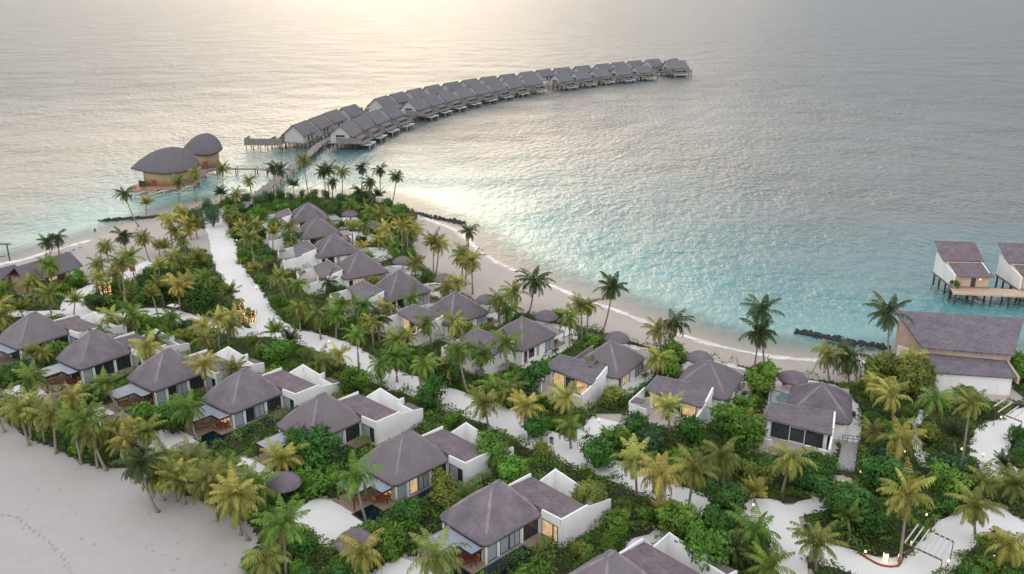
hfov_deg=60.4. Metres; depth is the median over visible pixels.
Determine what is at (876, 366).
bushy tree
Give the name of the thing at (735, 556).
palm tree
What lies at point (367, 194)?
garden shrub
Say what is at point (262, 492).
palm tree
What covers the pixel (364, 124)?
overwater villa
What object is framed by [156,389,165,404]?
window
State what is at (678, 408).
window
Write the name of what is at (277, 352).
bushy tree
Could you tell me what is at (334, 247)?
beach villa
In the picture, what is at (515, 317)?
garden shrub
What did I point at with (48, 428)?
garden shrub
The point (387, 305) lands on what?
palm tree
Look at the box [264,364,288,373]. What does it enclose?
garden shrub
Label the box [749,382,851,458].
beach villa
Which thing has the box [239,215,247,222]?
garden shrub
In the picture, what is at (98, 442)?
garden shrub
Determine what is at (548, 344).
window
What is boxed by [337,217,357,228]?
sand court
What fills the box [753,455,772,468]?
garden shrub
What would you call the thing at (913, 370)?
bushy tree
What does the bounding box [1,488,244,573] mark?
footprints
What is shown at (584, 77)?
overwater villa
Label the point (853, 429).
sand court
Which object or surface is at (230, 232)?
garden shrub
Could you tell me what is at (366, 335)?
garden shrub
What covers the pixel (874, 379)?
palm tree
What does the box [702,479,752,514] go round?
bushy tree
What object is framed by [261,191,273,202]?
casuarina tree
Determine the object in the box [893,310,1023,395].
hall
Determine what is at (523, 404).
palm tree
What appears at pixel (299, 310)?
palm tree
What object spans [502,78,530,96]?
overwater villa
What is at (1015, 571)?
garden shrub
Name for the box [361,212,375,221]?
garden shrub
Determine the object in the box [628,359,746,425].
beach villa
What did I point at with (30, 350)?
palm tree
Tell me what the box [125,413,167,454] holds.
palm tree
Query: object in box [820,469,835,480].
garden shrub
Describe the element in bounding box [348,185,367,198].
palm tree
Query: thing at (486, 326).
garden shrub
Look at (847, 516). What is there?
palm tree
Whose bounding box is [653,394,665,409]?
window
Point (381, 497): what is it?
dining table
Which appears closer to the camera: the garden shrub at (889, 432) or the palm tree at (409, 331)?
the garden shrub at (889, 432)
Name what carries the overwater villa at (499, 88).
in the sea
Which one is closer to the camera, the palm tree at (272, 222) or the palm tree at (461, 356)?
the palm tree at (461, 356)
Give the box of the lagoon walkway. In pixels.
[948,288,1023,306]
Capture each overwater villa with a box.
[271,120,318,148]
[307,114,332,140]
[322,109,347,129]
[328,120,375,149]
[339,104,364,121]
[350,114,386,140]
[361,95,395,112]
[364,109,399,135]
[379,105,414,126]
[389,91,410,107]
[399,97,438,120]
[405,87,427,98]
[421,93,452,116]
[423,84,444,94]
[436,90,466,111]
[441,81,462,90]
[452,86,482,107]
[460,78,480,87]
[469,83,497,102]
[479,76,499,84]
[485,81,513,99]
[498,73,519,81]
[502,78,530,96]
[517,71,536,78]
[520,76,549,93]
[535,68,553,84]
[548,73,579,90]
[552,67,572,74]
[571,70,597,87]
[572,65,591,72]
[589,68,615,84]
[592,63,612,71]
[610,61,627,67]
[610,67,637,82]
[626,60,642,69]
[631,65,657,80]
[640,58,662,75]
[660,60,691,77]
[664,58,690,73]
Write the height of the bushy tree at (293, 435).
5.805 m
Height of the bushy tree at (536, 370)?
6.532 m
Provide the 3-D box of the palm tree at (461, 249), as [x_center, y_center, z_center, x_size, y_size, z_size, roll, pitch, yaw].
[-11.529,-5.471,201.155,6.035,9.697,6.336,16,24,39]
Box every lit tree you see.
[97,278,111,299]
[231,297,244,319]
[242,307,256,323]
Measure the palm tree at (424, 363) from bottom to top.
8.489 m
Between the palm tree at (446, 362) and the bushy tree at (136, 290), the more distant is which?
the bushy tree at (136, 290)
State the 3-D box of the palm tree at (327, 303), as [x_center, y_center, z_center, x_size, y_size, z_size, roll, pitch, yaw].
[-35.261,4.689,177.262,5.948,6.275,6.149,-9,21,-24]
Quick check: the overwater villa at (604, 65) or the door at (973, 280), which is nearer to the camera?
the door at (973, 280)
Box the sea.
[0,0,1023,347]
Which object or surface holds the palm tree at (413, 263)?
on the sand court at (404, 269)
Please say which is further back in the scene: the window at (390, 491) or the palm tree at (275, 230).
the palm tree at (275, 230)
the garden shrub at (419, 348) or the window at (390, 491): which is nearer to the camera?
the window at (390, 491)
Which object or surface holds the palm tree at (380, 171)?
on the sand
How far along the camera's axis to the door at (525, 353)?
158.33 m
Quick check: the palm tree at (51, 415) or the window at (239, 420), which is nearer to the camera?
the palm tree at (51, 415)
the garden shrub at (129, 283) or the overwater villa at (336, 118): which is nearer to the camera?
the garden shrub at (129, 283)
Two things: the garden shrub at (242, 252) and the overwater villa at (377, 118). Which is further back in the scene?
the overwater villa at (377, 118)
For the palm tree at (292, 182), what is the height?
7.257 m
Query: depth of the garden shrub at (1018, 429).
130.31 m
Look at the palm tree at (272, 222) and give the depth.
242.61 m
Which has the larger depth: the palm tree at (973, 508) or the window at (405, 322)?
the window at (405, 322)
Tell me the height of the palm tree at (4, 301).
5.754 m
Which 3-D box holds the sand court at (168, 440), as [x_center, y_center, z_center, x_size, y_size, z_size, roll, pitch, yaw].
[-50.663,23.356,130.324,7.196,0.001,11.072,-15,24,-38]
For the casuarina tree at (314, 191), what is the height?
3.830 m
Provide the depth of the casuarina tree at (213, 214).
248.45 m
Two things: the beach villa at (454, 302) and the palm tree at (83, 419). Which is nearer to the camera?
the palm tree at (83, 419)
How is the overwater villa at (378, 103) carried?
in the sea
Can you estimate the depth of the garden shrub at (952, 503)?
112.94 m
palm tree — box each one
[0,277,16,304]
[0,295,15,314]
[0,301,16,331]
[0,381,28,404]
[0,391,38,445]
[0,396,17,432]
[3,386,44,439]
[9,294,33,317]
[10,360,50,392]
[12,393,52,441]
[14,268,45,305]
[20,340,44,376]
[30,394,71,453]
[31,280,65,318]
[33,252,63,279]
[35,233,59,256]
[35,340,54,367]
[45,228,68,254]
[51,380,94,410]
[52,397,97,464]
[59,396,108,471]
[63,288,85,314]
[70,411,116,468]
[81,319,113,335]
[85,251,108,272]
[85,366,125,411]
[86,267,112,292]
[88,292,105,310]
[95,410,130,454]
[96,238,117,259]
[97,305,122,325]
[102,421,141,462]
[104,262,128,295]
[105,251,136,300]
[108,226,134,250]
[109,446,169,512]
[112,186,139,225]
[113,245,145,285]
[113,405,141,449]
[116,303,149,333]
[117,295,143,319]
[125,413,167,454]
[127,329,162,362]
[132,228,153,261]
[135,453,178,501]
[138,194,154,214]
[141,283,160,316]
[141,321,173,345]
[145,270,169,304]
[148,434,185,465]
[149,255,169,277]
[150,456,197,502]
[151,238,163,255]
[152,303,183,330]
[153,236,172,258]
[154,210,181,247]
[157,458,209,504]
[160,272,195,310]
[161,243,188,277]
[163,436,211,476]
[164,222,189,247]
[167,271,200,304]
[167,389,208,438]
[169,170,189,200]
[171,203,189,224]
[171,228,191,254]
[176,214,198,239]
[179,456,239,521]
[181,266,200,284]
[182,349,225,391]
[185,213,205,238]
[187,162,203,201]
[187,267,218,305]
[187,312,211,335]
[187,457,239,519]
[188,246,207,268]
[190,325,220,351]
[200,448,257,482]
[203,304,231,350]
[204,462,266,541]
[210,469,265,535]
[212,185,229,200]
[214,311,243,345]
[215,160,230,187]
[217,279,241,302]
[217,355,251,380]
[218,206,238,227]
[218,305,250,336]
[225,185,245,203]
[226,206,245,225]
[226,459,274,504]
[232,218,246,240]
[237,228,264,275]
[238,524,291,573]
[240,173,256,194]
[244,463,281,511]
[246,216,265,238]
[246,258,262,275]
[250,493,312,573]
[258,255,282,289]
[259,437,309,471]
[261,317,287,340]
[263,161,280,192]
[266,222,282,250]
[266,263,290,298]
[272,161,291,197]
[279,219,298,241]
[280,326,300,342]
[284,295,309,331]
[287,177,299,197]
[287,270,309,299]
[294,151,312,192]
[303,343,339,377]
[304,297,332,339]
[313,164,327,190]
[318,268,340,295]
[319,160,337,189]
[321,300,348,338]
[325,175,339,194]
[325,297,352,320]
[326,292,356,327]
[327,341,351,368]
[328,449,384,522]
[333,164,351,193]
[335,217,347,230]
[335,527,384,573]
[340,320,368,365]
[342,196,359,218]
[345,219,359,244]
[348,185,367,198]
[348,292,379,318]
[354,159,370,187]
[354,220,375,245]
[354,235,370,248]
[357,200,375,235]
[357,313,385,347]
[358,173,375,196]
[360,304,393,341]
[367,353,393,384]
[368,209,384,234]
[368,230,388,249]
[371,162,387,193]
[371,187,386,201]
[372,295,400,316]
[373,216,393,243]
[374,203,393,220]
[379,339,414,381]
[380,324,409,350]
[382,231,400,249]
[382,235,404,260]
[387,169,404,200]
[391,217,414,253]
[396,324,419,352]
[397,214,418,248]
[401,282,423,307]
[403,225,422,247]
[404,251,426,276]
[406,525,470,573]
[409,220,425,239]
[409,351,438,381]
[413,312,440,345]
[421,227,447,276]
[427,233,452,274]
[429,274,455,296]
[434,356,466,384]
[439,309,468,340]
[444,273,472,291]
[444,335,472,392]
[444,342,469,365]
[448,242,476,282]
[451,480,482,501]
[454,251,472,285]
[456,247,485,293]
[457,223,479,248]
[464,384,509,429]
[467,341,496,380]
[476,373,512,407]
[485,287,513,327]
[485,328,525,371]
[491,372,528,407]
[496,297,522,321]
[499,279,529,315]
[507,388,548,439]
[515,265,555,312]
[546,378,585,417]
[553,303,587,345]
[553,404,584,448]
[568,291,599,340]
[573,298,602,333]
[585,354,604,364]
[592,271,628,332]
[609,433,658,496]
[636,451,686,500]
[639,344,673,374]
[641,316,674,352]
[647,390,690,439]
[650,496,675,514]
[654,308,695,340]
[668,443,720,502]
[699,436,741,486]
[713,525,752,569]
[721,402,766,441]
[723,502,783,556]
[736,474,768,503]
[738,309,778,369]
[739,541,795,573]
[740,293,784,362]
[762,442,818,492]
[786,519,850,571]
[811,338,847,382]
[827,336,875,382]
[832,498,868,540]
[854,416,889,446]
[860,370,895,410]
[862,290,913,377]
[865,376,912,419]
[875,416,927,464]
[876,457,936,561]
[897,342,928,365]
[911,355,941,383]
[914,378,955,426]
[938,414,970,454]
[944,386,990,457]
[944,478,1009,540]
[960,459,1004,499]
[974,525,1023,567]
[987,458,1023,505]
[993,449,1022,473]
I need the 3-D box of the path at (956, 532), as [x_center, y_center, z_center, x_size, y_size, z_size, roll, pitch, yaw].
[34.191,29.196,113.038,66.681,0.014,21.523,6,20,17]
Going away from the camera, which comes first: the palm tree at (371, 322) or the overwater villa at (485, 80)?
the palm tree at (371, 322)
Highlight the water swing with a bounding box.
[0,243,10,260]
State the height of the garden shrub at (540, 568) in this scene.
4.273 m
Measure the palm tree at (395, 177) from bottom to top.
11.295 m
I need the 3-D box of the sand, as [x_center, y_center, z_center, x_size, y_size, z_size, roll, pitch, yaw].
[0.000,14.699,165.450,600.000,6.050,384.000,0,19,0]
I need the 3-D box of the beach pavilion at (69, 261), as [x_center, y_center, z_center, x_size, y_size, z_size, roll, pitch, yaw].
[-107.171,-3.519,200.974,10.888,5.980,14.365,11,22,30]
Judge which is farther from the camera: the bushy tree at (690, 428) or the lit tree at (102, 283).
the lit tree at (102, 283)
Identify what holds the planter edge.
on the sand
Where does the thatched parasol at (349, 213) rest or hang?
on the sand court at (344, 218)
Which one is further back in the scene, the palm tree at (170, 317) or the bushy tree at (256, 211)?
the bushy tree at (256, 211)
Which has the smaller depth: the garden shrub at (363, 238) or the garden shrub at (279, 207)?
the garden shrub at (363, 238)
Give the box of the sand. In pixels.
[0,191,1023,573]
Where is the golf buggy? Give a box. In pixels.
[167,304,180,314]
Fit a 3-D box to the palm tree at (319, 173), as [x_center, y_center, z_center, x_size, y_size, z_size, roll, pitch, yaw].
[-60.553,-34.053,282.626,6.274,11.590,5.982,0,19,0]
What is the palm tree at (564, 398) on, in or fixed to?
on the sand
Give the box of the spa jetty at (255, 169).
[208,166,276,176]
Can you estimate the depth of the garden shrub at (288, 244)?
223.85 m
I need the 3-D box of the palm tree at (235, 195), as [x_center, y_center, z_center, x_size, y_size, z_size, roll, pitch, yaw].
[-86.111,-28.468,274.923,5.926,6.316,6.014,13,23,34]
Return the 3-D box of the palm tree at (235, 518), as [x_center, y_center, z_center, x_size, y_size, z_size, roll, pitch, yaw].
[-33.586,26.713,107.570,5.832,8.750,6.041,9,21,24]
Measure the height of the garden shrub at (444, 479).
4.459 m
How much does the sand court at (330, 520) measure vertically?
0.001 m
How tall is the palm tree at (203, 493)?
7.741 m
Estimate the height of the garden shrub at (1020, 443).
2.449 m
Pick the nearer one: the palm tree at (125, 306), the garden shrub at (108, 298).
the palm tree at (125, 306)
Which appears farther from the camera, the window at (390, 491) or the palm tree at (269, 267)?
the palm tree at (269, 267)
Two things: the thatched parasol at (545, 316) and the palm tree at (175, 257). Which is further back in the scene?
the palm tree at (175, 257)
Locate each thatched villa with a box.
[0,311,126,366]
[33,329,190,393]
[104,346,264,412]
[179,364,342,448]
[254,388,422,474]
[333,422,513,528]
[415,468,610,573]
[568,532,737,573]
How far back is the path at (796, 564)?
104.39 m
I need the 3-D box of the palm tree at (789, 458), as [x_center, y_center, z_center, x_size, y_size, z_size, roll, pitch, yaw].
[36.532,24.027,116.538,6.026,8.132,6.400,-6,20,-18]
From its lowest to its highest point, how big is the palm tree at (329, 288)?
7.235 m
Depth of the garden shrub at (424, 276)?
202.77 m
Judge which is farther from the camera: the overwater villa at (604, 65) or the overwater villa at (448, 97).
the overwater villa at (604, 65)
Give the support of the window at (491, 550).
in the thatched villa at (493, 524)
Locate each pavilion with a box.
[0,264,15,284]
[5,252,85,295]
[127,133,222,196]
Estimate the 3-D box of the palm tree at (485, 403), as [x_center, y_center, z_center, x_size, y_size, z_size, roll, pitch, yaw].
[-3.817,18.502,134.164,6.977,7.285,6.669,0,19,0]
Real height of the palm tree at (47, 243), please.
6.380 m
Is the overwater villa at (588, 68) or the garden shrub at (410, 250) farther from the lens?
the overwater villa at (588, 68)
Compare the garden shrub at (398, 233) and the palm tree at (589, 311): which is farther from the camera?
the garden shrub at (398, 233)
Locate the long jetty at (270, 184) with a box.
[242,72,657,209]
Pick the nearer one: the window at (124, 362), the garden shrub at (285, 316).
the window at (124, 362)
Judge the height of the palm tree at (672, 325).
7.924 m
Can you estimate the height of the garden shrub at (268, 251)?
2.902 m
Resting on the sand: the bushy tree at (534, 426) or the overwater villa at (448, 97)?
the bushy tree at (534, 426)
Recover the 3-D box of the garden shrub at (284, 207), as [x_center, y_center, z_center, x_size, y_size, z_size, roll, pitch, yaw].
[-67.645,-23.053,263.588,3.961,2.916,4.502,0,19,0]
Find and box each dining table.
[216,422,225,428]
[375,494,387,505]
[463,554,476,567]
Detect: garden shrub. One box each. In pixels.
[11,292,26,300]
[34,421,64,438]
[38,340,71,357]
[40,282,60,293]
[56,429,80,451]
[58,282,71,290]
[63,268,88,286]
[68,437,87,454]
[77,382,104,404]
[83,292,96,302]
[93,294,114,307]
[96,282,114,294]
[96,422,111,447]
[109,278,129,289]
[119,397,158,428]
[121,282,138,300]
[125,281,139,287]
[135,312,151,329]
[140,316,165,330]
[149,399,177,413]
[158,325,170,334]
[171,325,199,341]
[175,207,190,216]
[181,319,197,328]
[182,387,205,401]
[188,268,213,278]
[193,257,211,266]
[208,449,220,456]
[220,199,231,205]
[220,301,232,311]
[225,228,235,236]
[232,229,242,238]
[233,201,247,211]
[234,248,257,259]
[235,256,250,263]
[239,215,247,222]
[239,542,289,573]
[245,239,258,250]
[247,334,257,343]
[249,226,265,235]
[252,343,268,355]
[253,275,268,284]
[258,247,275,256]
[263,255,281,266]
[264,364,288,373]
[267,204,277,211]
[267,294,291,307]
[272,198,283,206]
[275,203,288,210]
[279,306,288,315]
[280,206,292,211]
[280,240,298,248]
[282,401,305,417]
[284,306,306,319]
[286,310,312,328]
[286,524,318,562]
[287,556,308,573]
[289,201,298,209]
[290,297,303,305]
[291,462,334,498]
[293,564,317,573]
[299,199,316,205]
[304,193,319,203]
[306,354,318,366]
[316,322,327,330]
[318,461,342,491]
[324,204,340,215]
[328,553,347,568]
[330,562,366,573]
[331,391,339,398]
[333,284,346,292]
[340,450,353,462]
[343,315,363,330]
[347,330,370,344]
[349,517,378,547]
[350,319,371,336]
[355,202,366,213]
[355,235,368,243]
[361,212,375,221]
[362,190,372,199]
[362,250,376,259]
[366,276,379,284]
[373,516,407,562]
[378,197,392,207]
[385,214,394,222]
[386,209,398,216]
[388,496,426,533]
[391,202,408,213]
[394,213,404,221]
[394,230,403,238]
[401,209,418,221]
[405,248,414,255]
[405,345,426,362]
[420,272,428,280]
[428,484,460,510]
[430,466,455,498]
[442,411,461,427]
[455,320,484,338]
[460,379,469,390]
[479,322,495,332]
[481,373,488,382]
[487,373,505,383]
[500,367,518,387]
[507,552,556,573]
[511,314,529,320]
[531,436,553,462]
[536,394,553,411]
[547,412,565,429]
[551,307,563,319]
[566,538,591,560]
[576,534,596,543]
[580,468,596,479]
[583,333,604,345]
[598,384,630,408]
[599,532,619,547]
[602,507,634,533]
[608,522,628,536]
[633,422,665,452]
[635,504,655,520]
[661,445,699,463]
[662,336,685,363]
[666,450,688,478]
[721,455,749,474]
[730,394,759,412]
[742,458,777,486]
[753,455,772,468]
[801,447,838,470]
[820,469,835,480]
[828,479,870,494]
[860,390,870,398]
[861,372,889,389]
[862,411,880,430]
[866,438,893,461]
[882,416,914,431]
[885,429,896,439]
[896,391,907,400]
[917,418,944,443]
[926,456,977,500]
[927,490,961,514]
[930,448,978,486]
[948,408,973,430]
[952,562,984,573]
[975,553,1000,573]
[994,402,1013,412]
[1001,562,1023,573]
[1004,424,1023,443]
[1011,437,1023,453]
[1012,444,1023,461]
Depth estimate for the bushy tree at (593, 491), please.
111.99 m
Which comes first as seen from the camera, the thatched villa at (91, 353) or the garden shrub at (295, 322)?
the thatched villa at (91, 353)
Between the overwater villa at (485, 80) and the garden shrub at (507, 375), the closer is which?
the garden shrub at (507, 375)
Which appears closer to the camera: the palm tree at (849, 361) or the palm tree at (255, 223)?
the palm tree at (849, 361)
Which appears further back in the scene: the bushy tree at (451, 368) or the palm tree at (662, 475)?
the bushy tree at (451, 368)
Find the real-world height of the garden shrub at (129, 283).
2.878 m
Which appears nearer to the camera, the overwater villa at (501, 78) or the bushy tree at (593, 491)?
the bushy tree at (593, 491)
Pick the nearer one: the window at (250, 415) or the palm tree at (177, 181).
the window at (250, 415)
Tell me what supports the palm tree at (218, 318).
on the sand
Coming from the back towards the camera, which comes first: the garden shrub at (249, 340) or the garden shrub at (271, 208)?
the garden shrub at (271, 208)
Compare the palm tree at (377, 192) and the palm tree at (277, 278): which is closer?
the palm tree at (277, 278)
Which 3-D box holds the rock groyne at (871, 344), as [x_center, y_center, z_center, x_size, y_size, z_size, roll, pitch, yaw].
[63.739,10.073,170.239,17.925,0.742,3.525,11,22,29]
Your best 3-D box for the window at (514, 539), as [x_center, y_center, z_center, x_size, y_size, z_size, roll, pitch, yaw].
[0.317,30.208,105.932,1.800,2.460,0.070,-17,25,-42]
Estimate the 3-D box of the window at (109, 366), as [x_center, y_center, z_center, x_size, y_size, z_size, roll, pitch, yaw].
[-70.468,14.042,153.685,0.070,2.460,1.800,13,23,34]
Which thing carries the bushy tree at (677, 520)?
on the sand
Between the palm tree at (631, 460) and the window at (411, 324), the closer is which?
the palm tree at (631, 460)
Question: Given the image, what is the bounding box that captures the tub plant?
[949,280,960,288]
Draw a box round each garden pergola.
[904,523,953,573]
[993,398,1023,425]
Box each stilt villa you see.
[932,241,994,298]
[995,243,1023,300]
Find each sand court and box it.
[0,385,46,399]
[83,407,113,425]
[144,429,197,456]
[226,457,272,483]
[294,499,363,543]
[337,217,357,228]
[347,232,373,244]
[368,247,392,261]
[376,558,431,573]
[388,265,419,278]
[390,283,461,315]
[447,305,514,342]
[521,322,577,367]
[622,344,653,394]
[682,361,751,420]
[772,380,861,441]
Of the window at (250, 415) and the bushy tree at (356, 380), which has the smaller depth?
the window at (250, 415)
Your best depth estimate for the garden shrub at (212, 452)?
126.42 m
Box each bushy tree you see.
[0,355,33,381]
[127,275,155,301]
[132,265,172,286]
[151,403,187,433]
[157,279,176,300]
[177,254,193,273]
[183,283,220,313]
[196,275,226,294]
[244,204,268,223]
[260,336,297,363]
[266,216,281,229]
[274,231,300,243]
[282,422,307,460]
[291,421,344,470]
[337,362,373,394]
[413,374,448,409]
[430,357,465,383]
[473,427,513,471]
[490,448,531,483]
[508,355,555,392]
[518,414,551,437]
[569,474,607,504]
[577,428,618,467]
[599,421,633,449]
[620,406,650,434]
[651,497,701,540]
[655,348,683,378]
[673,409,708,441]
[674,519,734,571]
[696,504,748,539]
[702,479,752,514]
[707,402,745,434]
[720,406,768,454]
[743,355,781,395]
[787,454,826,490]
[811,473,876,527]
[853,452,908,496]
[856,495,895,537]
[861,350,897,376]
[881,352,920,380]
[894,356,933,397]
[950,383,996,416]
[1010,351,1023,380]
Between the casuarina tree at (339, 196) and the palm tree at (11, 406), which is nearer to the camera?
the palm tree at (11, 406)
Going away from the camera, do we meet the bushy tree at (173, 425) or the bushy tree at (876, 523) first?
the bushy tree at (876, 523)
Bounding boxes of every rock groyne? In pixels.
[98,214,171,221]
[404,205,465,224]
[794,328,890,350]
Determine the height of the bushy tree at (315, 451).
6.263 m
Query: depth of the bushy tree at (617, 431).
126.80 m
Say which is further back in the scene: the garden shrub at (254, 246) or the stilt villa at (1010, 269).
the garden shrub at (254, 246)
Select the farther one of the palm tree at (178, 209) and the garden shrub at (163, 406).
the palm tree at (178, 209)
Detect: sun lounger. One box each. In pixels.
[194,424,207,427]
[350,495,365,502]
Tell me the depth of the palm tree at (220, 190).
276.03 m
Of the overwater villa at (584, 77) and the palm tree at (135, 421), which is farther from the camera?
the overwater villa at (584, 77)
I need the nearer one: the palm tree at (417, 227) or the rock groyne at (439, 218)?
the palm tree at (417, 227)
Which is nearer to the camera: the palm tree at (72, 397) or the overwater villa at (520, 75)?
the palm tree at (72, 397)
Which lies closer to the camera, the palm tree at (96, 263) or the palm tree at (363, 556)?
the palm tree at (363, 556)
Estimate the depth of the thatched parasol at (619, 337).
163.08 m
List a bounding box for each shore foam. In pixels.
[0,240,91,264]
[417,215,870,363]
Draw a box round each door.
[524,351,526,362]
[970,278,975,286]
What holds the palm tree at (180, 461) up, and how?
on the sand
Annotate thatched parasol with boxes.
[38,392,64,407]
[102,413,134,425]
[176,443,206,461]
[265,471,301,496]
[334,528,373,555]
[341,210,357,216]
[367,222,380,229]
[392,256,409,269]
[434,273,451,282]
[475,294,493,304]
[534,310,557,321]
[604,331,629,343]
[686,350,713,363]
[778,370,807,386]
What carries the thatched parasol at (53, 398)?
on the sand
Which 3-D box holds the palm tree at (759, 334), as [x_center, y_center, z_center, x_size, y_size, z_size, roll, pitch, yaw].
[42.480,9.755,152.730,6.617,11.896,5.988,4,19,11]
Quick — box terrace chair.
[473,553,479,562]
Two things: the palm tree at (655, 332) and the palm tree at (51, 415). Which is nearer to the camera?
the palm tree at (51, 415)
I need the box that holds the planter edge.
[857,548,913,567]
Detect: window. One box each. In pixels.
[11,348,19,358]
[54,336,68,343]
[72,369,80,379]
[83,368,92,382]
[95,364,103,376]
[103,361,114,373]
[116,355,130,370]
[132,355,138,366]
[144,392,153,403]
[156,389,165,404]
[168,385,176,399]
[176,382,187,396]
[189,376,203,389]
[207,376,212,388]
[219,410,230,426]
[234,411,243,427]
[246,407,254,422]
[254,403,264,418]
[267,396,280,413]
[283,396,290,410]
[332,431,342,442]
[345,424,359,441]
[362,423,370,438]
[370,427,374,441]
[378,479,392,499]
[397,483,406,499]
[398,300,404,308]
[403,318,409,329]
[409,477,417,494]
[410,322,415,333]
[418,294,427,305]
[418,472,428,489]
[432,464,445,475]
[449,463,458,482]
[458,468,462,482]
[465,537,481,560]
[466,344,475,358]
[477,316,485,325]
[487,543,496,561]
[500,536,508,554]
[509,530,519,549]
[523,519,537,540]
[529,348,533,357]
[536,345,539,356]
[542,518,552,539]
[545,338,553,351]
[553,371,564,387]
[553,524,557,542]
[565,376,575,391]
[576,380,587,393]
[622,375,626,385]
[635,363,641,377]
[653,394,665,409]
[668,399,680,414]
[681,403,696,417]
[770,422,788,439]
[788,426,805,443]
[804,430,823,447]
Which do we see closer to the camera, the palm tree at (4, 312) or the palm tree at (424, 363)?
the palm tree at (424, 363)
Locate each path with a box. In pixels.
[8,310,65,316]
[60,260,267,337]
[203,210,625,454]
[551,453,1023,573]
[623,528,663,547]
[769,535,807,573]
[770,479,846,517]
[912,409,928,467]
[970,407,1023,477]
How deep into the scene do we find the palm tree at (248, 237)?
203.65 m
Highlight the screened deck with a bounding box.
[244,136,286,150]
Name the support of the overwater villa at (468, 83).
in the sea
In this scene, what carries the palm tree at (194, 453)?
on the sand
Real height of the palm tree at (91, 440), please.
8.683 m
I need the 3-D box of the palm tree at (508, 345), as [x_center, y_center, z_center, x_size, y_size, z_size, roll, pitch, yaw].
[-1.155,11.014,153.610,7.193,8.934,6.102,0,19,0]
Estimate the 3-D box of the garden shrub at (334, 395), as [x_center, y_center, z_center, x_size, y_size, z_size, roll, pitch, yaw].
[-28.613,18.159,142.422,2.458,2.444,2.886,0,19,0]
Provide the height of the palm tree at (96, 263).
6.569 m
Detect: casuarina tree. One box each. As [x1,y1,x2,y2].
[201,197,212,216]
[203,205,221,226]
[237,205,245,212]
[241,192,250,200]
[252,193,264,205]
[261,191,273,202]
[275,189,284,200]
[286,191,293,201]
[298,189,306,197]
[310,188,318,194]
[321,189,329,199]
[335,200,341,209]
[336,193,342,200]
[352,194,360,203]
[368,194,376,206]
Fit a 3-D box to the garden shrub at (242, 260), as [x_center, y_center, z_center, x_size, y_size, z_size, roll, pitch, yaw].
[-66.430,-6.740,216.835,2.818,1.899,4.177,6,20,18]
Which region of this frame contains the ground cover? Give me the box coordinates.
[0,193,1023,573]
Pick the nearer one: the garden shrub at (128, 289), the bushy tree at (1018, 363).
the bushy tree at (1018, 363)
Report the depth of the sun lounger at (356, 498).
115.53 m
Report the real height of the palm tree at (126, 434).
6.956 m
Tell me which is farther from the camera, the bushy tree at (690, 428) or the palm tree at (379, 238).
the palm tree at (379, 238)
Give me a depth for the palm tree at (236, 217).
245.99 m
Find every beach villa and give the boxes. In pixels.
[262,202,340,232]
[267,217,353,249]
[278,233,371,269]
[296,251,398,293]
[329,269,441,317]
[380,291,498,345]
[441,316,565,375]
[532,340,651,406]
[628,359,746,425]
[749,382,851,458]
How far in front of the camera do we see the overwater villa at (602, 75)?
628.43 m
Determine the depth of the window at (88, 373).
150.78 m
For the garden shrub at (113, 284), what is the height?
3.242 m
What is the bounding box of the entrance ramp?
[837,434,858,471]
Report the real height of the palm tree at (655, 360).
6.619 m
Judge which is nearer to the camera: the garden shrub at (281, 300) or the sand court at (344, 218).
the garden shrub at (281, 300)
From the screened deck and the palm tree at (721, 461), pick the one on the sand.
the palm tree at (721, 461)
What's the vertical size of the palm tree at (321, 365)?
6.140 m
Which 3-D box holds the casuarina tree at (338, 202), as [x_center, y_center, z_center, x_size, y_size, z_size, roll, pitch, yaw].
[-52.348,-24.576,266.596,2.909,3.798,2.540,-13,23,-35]
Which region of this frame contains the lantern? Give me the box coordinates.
[882,551,889,562]
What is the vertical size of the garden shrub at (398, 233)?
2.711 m
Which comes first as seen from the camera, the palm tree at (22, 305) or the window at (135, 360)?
the window at (135, 360)
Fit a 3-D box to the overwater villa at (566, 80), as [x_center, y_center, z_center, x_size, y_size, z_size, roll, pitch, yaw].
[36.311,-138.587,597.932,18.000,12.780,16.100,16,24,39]
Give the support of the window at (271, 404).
in the thatched villa at (244, 396)
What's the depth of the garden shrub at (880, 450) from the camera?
125.71 m
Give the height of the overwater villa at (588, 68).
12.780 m
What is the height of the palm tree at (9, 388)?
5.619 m

